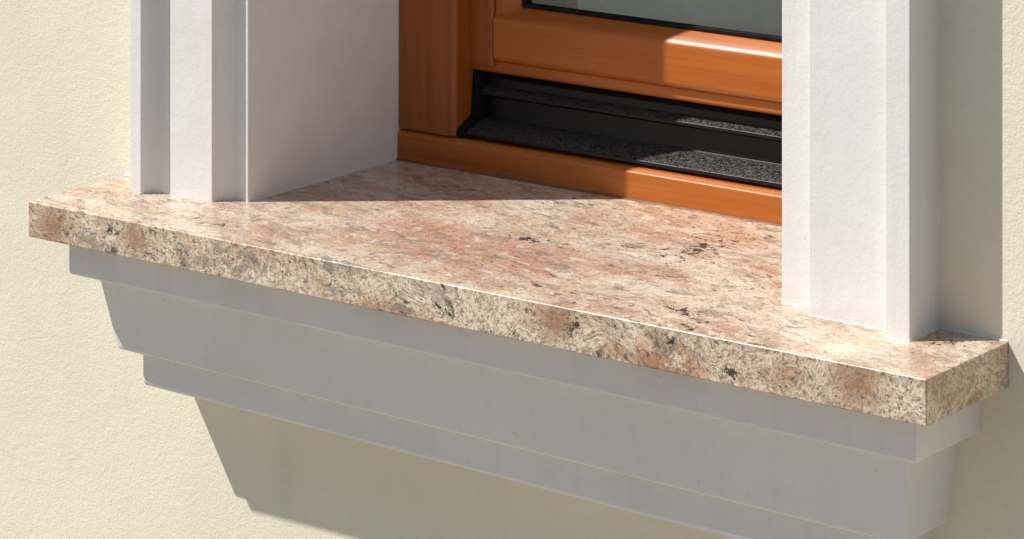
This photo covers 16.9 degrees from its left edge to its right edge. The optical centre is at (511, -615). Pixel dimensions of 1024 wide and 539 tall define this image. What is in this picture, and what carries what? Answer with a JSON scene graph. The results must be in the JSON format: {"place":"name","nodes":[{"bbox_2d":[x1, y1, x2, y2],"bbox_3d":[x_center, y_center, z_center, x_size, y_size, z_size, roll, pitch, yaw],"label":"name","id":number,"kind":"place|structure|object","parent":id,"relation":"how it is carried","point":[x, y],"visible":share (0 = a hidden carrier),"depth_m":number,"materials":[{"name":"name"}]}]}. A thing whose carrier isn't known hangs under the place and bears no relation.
{"place":"outdoors","nodes":[
{"label":"outdoors","id":0,"kind":"place"},
{"label":"ground","id":1,"kind":"structure","parent":0,"visible":0},
{"bbox_2d":[0,0,1023,538],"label":"house wall","id":2,"kind":"structure","parent":1,"relation":"on","point":[100,438],"depth_m":3.92,"materials":[{"name":"beige paint"}]},
{"bbox_2d":[69,245,980,538],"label":"sill cornice","id":3,"kind":"structure","parent":2,"relation":"attached to","point":[729,461],"depth_m":3.52,"materials":[{"name":"white paint"}]},
{"bbox_2d":[29,160,1008,426],"bbox_3d":[0.060,0.937,3.715,1.157,0.044,0.470,0,0,37],"label":"granite window sill","id":4,"kind":"structure","parent":3,"relation":"on","point":[683,292],"depth_m":3.60,"materials":[{"name":"beige stone"}]},
{"bbox_2d":[130,0,401,201],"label":"jamb","id":5,"kind":"object","parent":4,"relation":"on","point":[246,100],"visible":0.87,"depth_m":3.91,"materials":[{"name":"white paint"}]},
{"bbox_2d":[249,159,396,201],"bbox_3d":[-0.216,0.915,3.977,0.003,0.003,0.265,0,0,37],"label":"filler reveal","id":6,"kind":"object","parent":4,"relation":"on","point":[324,180],"visible":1,"depth_m":3.97,"materials":[{"name":"white paint"}]},
{"bbox_2d":[396,158,781,226],"bbox_3d":[0.146,0.914,3.870,0.706,0.003,0.004,0,0,37],"label":"sealant","id":7,"kind":"object","parent":4,"relation":"on","point":[598,193],"visible":0.64,"depth_m":3.91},
{"bbox_2d":[398,129,781,223],"bbox_3d":[0.173,0.896,3.907,0.706,0.041,0.089,0,0,37],"label":"frame bottom rail","id":8,"kind":"object","parent":4,"relation":"on","point":[701,192],"visible":0.42,"depth_m":3.91,"materials":[{"name":"brown wood"}]},
{"bbox_2d":[399,0,474,136],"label":"frame stile","id":9,"kind":"object","parent":8,"relation":"on","point":[435,80],"visible":0.78,"depth_m":4.05,"materials":[{"name":"brown wood"}]},
{"bbox_2d":[468,0,495,66],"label":"sash stile","id":10,"kind":"object","parent":9,"relation":"attached to","point":[481,14],"visible":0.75,"depth_m":4.04,"materials":[{"name":"brown wood"}]},
{"bbox_2d":[466,74,781,187],"bbox_3d":[0.167,0.845,3.899,0.513,0.065,0.054,0,0,37],"label":"rain rail","id":11,"kind":"object","parent":8,"relation":"on","point":[734,145],"visible":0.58,"depth_m":3.92,"materials":[{"name":"metal"}]},
{"bbox_2d":[457,70,490,136],"bbox_3d":[-0.044,0.841,4.055,0.010,0.072,0.052,0,0,37],"label":"rain rail cap","id":12,"kind":"object","parent":11,"relation":"attached to","point":[479,102],"visible":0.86,"depth_m":4.06,"materials":[{"name":"black plastic"}]},
{"bbox_2d":[493,2,781,102],"bbox_3d":[0.178,0.762,3.913,0.463,0.078,0.050,0,0,37],"label":"sash bottom rail","id":13,"kind":"object","parent":11,"relation":"on","point":[736,66],"visible":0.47,"depth_m":3.91,"materials":[{"name":"brown wood"}]},
{"bbox_2d":[496,0,539,13],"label":"sash bead","id":14,"kind":"object","parent":13,"relation":"on","point":[507,6],"visible":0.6,"depth_m":4.03,"materials":[{"name":"brown wood"}]},
{"bbox_2d":[522,0,528,7],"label":"gasket","id":15,"kind":"object","parent":14,"relation":"attached to","point":[524,2],"visible":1,"depth_m":4.02,"materials":[{"name":"black rubber"}]},
{"bbox_2d":[471,61,781,115],"bbox_3d":[0.179,0.797,3.915,0.567,0.015,0.042,0,0,37],"label":"sash lower lip","id":16,"kind":"object","parent":13,"relation":"attached to","point":[728,101],"visible":0.37,"depth_m":3.92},
{"bbox_2d":[525,3,781,41],"bbox_3d":[0.175,0.723,3.909,0.399,0.004,0.008,0,0,37],"label":"gasket bottom","id":17,"kind":"object","parent":13,"relation":"on","point":[659,23],"visible":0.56,"depth_m":3.92,"materials":[{"name":"black rubber"}]},
{"bbox_2d":[491,72,781,116],"bbox_3d":[0.187,0.834,3.925,0.536,0.082,0.009,0,0,37],"label":"window gasket","id":18,"kind":"object","parent":8,"relation":"on","point":[492,73],"visible":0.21,"depth_m":3.95,"materials":[{"name":"black rubber"}]},
{"bbox_2d":[781,302,909,341],"bbox_3d":[0.326,0.915,3.376,0.180,0.003,0.024,0,0,50],"label":"filler jamb front","id":19,"kind":"object","parent":4,"relation":"on","point":[847,322],"visible":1,"depth_m":3.37,"materials":[{"name":"white"}]},
{"bbox_2d":[782,0,938,340],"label":"jamb","id":20,"kind":"object","parent":4,"relation":"on","point":[860,162],"visible":0.82,"depth_m":3.36,"materials":[{"name":"white paint"}]},
{"bbox_2d":[939,0,939,327],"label":"filler wall","id":21,"kind":"structure","parent":4,"relation":"on","point":[939,163],"depth_m":3.35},
{"bbox_2d":[911,327,1007,341],"bbox_3d":[0.428,0.915,3.307,0.077,0.005,0.058,0,0,37],"label":"sealant bead","id":22,"kind":"object","parent":4,"relation":"on","point":[961,332],"visible":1,"depth_m":3.33,"materials":[{"name":"white paint"}]},
{"bbox_2d":[540,0,781,33],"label":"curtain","id":23,"kind":"object","parent":2,"relation":"hanging from","point":[760,15],"depth_m":3.97,"materials":[{"name":"fabric"}]}
]}

